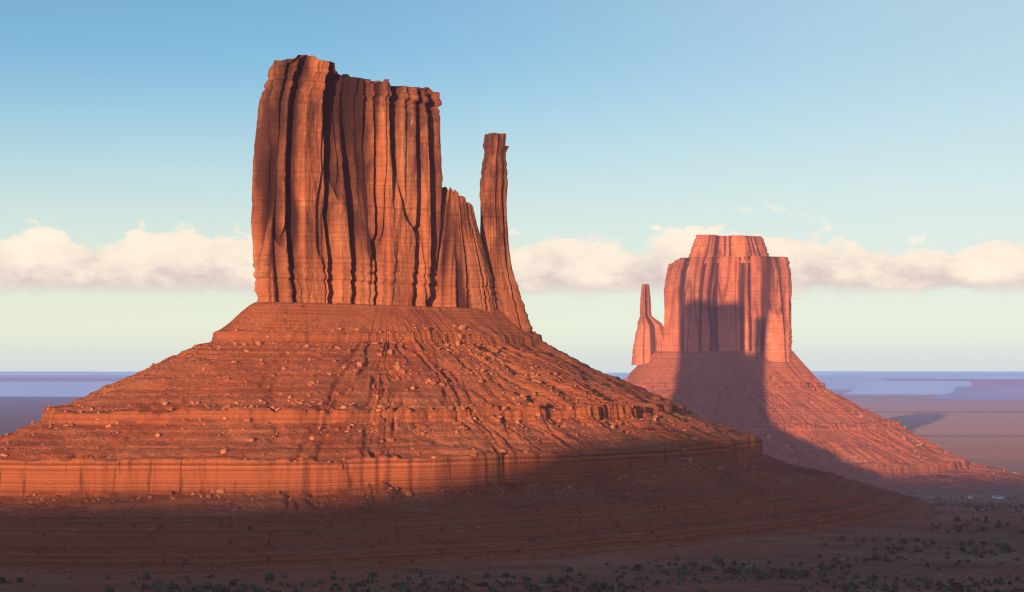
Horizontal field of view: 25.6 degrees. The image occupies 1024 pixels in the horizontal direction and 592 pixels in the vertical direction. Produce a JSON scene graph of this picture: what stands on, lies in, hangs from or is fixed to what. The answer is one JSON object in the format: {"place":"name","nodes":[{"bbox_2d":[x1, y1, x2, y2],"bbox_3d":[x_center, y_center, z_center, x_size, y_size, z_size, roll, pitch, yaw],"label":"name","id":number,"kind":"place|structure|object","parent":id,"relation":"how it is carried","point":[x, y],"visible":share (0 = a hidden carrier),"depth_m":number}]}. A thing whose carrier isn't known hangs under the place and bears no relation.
{"place":"outdoors","nodes":[
{"label":"outdoors","id":0,"kind":"place"},
{"bbox_2d":[0,381,114,396],"bbox_3d":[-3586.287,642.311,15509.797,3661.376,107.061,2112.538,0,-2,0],"label":"mesa","id":1,"kind":"structure","parent":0,"point":[47,389],"depth_m":14787.29},
{"bbox_2d":[0,378,123,381],"bbox_3d":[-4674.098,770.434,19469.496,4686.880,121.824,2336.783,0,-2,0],"label":"mesa","id":2,"kind":"structure","parent":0,"point":[63,379],"depth_m":18875.52},
{"bbox_2d":[0,375,130,377],"bbox_3d":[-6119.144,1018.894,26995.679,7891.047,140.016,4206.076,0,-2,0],"label":"mesa","id":3,"kind":"structure","parent":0,"point":[63,376],"depth_m":25864.40},
{"bbox_2d":[0,374,133,374],"bbox_3d":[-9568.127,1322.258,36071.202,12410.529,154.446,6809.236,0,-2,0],"label":"mesa","id":4,"kind":"structure","parent":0,"point":[66,374],"depth_m":34026.25},
{"bbox_2d":[0,371,136,373],"bbox_3d":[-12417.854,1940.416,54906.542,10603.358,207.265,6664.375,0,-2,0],"label":"distant mesa","id":5,"kind":"structure","parent":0,"point":[39,372],"depth_m":53181.52},
{"bbox_2d":[0,389,1023,591],"bbox_3d":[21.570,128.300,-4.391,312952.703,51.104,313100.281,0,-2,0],"label":"ground","id":6,"kind":"structure","parent":0,"point":[986,432],"depth_m":1281.23},
{"bbox_2d":[0,302,935,573],"bbox_3d":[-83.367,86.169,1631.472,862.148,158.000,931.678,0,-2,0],"label":"talus slope","id":7,"kind":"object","parent":6,"relation":"on","point":[122,530],"depth_m":1399.38},
{"bbox_2d":[251,55,442,306],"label":"butte","id":8,"kind":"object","parent":7,"relation":"on","point":[347,178],"depth_m":1590.33},
{"bbox_2d":[0,320,770,513],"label":"boulders","id":9,"kind":"object","parent":7,"relation":"on","point":[421,433],"depth_m":1479.95},
{"bbox_2d":[432,187,496,311],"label":"rock buttress","id":10,"kind":"structure","parent":7,"relation":"on","point":[463,277],"depth_m":1674.84},
{"bbox_2d":[479,133,532,330],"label":"rock spire","id":11,"kind":"structure","parent":7,"relation":"on","point":[510,305],"depth_m":1715.47},
{"bbox_2d":[0,490,1023,591],"bbox_3d":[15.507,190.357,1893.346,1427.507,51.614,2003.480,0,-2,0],"label":"shrubs","id":12,"kind":"object","parent":6,"relation":"on","point":[682,571],"depth_m":1145.01},
{"bbox_2d":[626,351,1023,489],"bbox_3d":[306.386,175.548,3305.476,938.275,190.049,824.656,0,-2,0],"label":"talus slope","id":13,"kind":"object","parent":6,"relation":"on","point":[849,427],"depth_m":3162.03},
{"bbox_2d":[631,284,664,364],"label":"rock spire","id":14,"kind":"structure","parent":13,"relation":"on","point":[649,338],"depth_m":3310.11},
{"bbox_2d":[663,256,791,361],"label":"butte","id":15,"kind":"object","parent":13,"relation":"on","point":[732,303],"depth_m":3270.21},
{"bbox_2d":[687,235,769,262],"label":"butte cap","id":16,"kind":"object","parent":15,"relation":"on","point":[716,247],"visible":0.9,"depth_m":3284.17},
{"bbox_2d":[625,370,1022,485],"bbox_3d":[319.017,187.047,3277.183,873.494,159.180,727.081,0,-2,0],"label":"boulders","id":17,"kind":"object","parent":13,"relation":"on","point":[787,445],"visible":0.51,"depth_m":3169.26},
{"bbox_2d":[930,386,1023,399],"bbox_3d":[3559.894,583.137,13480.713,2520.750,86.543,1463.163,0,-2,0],"label":"mesa","id":18,"kind":"structure","parent":6,"relation":"on","point":[993,392],"depth_m":13036.00},
{"bbox_2d":[992,495,1003,498],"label":"building","id":19,"kind":"structure","parent":6,"relation":"on","point":[998,496],"depth_m":2674.22},
{"bbox_2d":[0,0,1023,372],"label":"sky","id":20,"kind":"structure","parent":0,"point":[875,147]},
{"bbox_2d":[612,375,628,378],"bbox_3d":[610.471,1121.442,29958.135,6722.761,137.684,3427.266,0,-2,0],"label":"mesa","id":21,"kind":"structure","parent":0,"point":[622,376],"depth_m":28941.26},
{"bbox_2d":[817,377,934,388],"bbox_3d":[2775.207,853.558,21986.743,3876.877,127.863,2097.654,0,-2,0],"label":"mesa","id":22,"kind":"structure","parent":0,"point":[840,382],"depth_m":21314.31},
{"bbox_2d":[879,378,932,380],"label":"mesa","id":23,"kind":"structure","parent":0,"point":[882,379],"depth_m":19332.26},
{"bbox_2d":[844,381,970,393],"bbox_3d":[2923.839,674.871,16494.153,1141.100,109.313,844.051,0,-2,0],"label":"mesa","id":24,"kind":"structure","parent":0,"point":[904,387],"depth_m":16215.71},
{"bbox_2d":[811,371,1023,374],"bbox_3d":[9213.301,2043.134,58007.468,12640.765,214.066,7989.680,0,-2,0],"label":"distant mesa","id":25,"kind":"structure","parent":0,"point":[889,372],"depth_m":55460.37},
{"bbox_2d":[815,375,1023,378],"bbox_3d":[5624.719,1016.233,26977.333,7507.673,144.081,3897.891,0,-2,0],"label":"mesa","id":26,"kind":"structure","parent":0,"point":[950,376],"depth_m":25693.49},
{"bbox_2d":[830,374,1023,374],"bbox_3d":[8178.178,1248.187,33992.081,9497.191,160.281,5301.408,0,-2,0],"label":"mesa","id":27,"kind":"structure","parent":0,"point":[926,374],"depth_m":32476.39},
{"bbox_2d":[886,379,1023,385],"bbox_3d":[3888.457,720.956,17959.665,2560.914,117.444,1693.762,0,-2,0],"label":"mesa","id":28,"kind":"structure","parent":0,"point":[997,382],"depth_m":17453.06},
{"bbox_2d":[967,377,1023,378],"bbox_3d":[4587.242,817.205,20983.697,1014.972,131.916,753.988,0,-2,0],"label":"mesa","id":29,"kind":"structure","parent":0,"point":[995,377],"depth_m":20743.72},
{"bbox_2d":[979,373,1023,373],"bbox_3d":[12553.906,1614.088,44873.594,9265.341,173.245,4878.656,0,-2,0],"label":"horizon mesa","id":30,"kind":"structure","parent":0,"point":[1001,373],"depth_m":44290.62}
]}

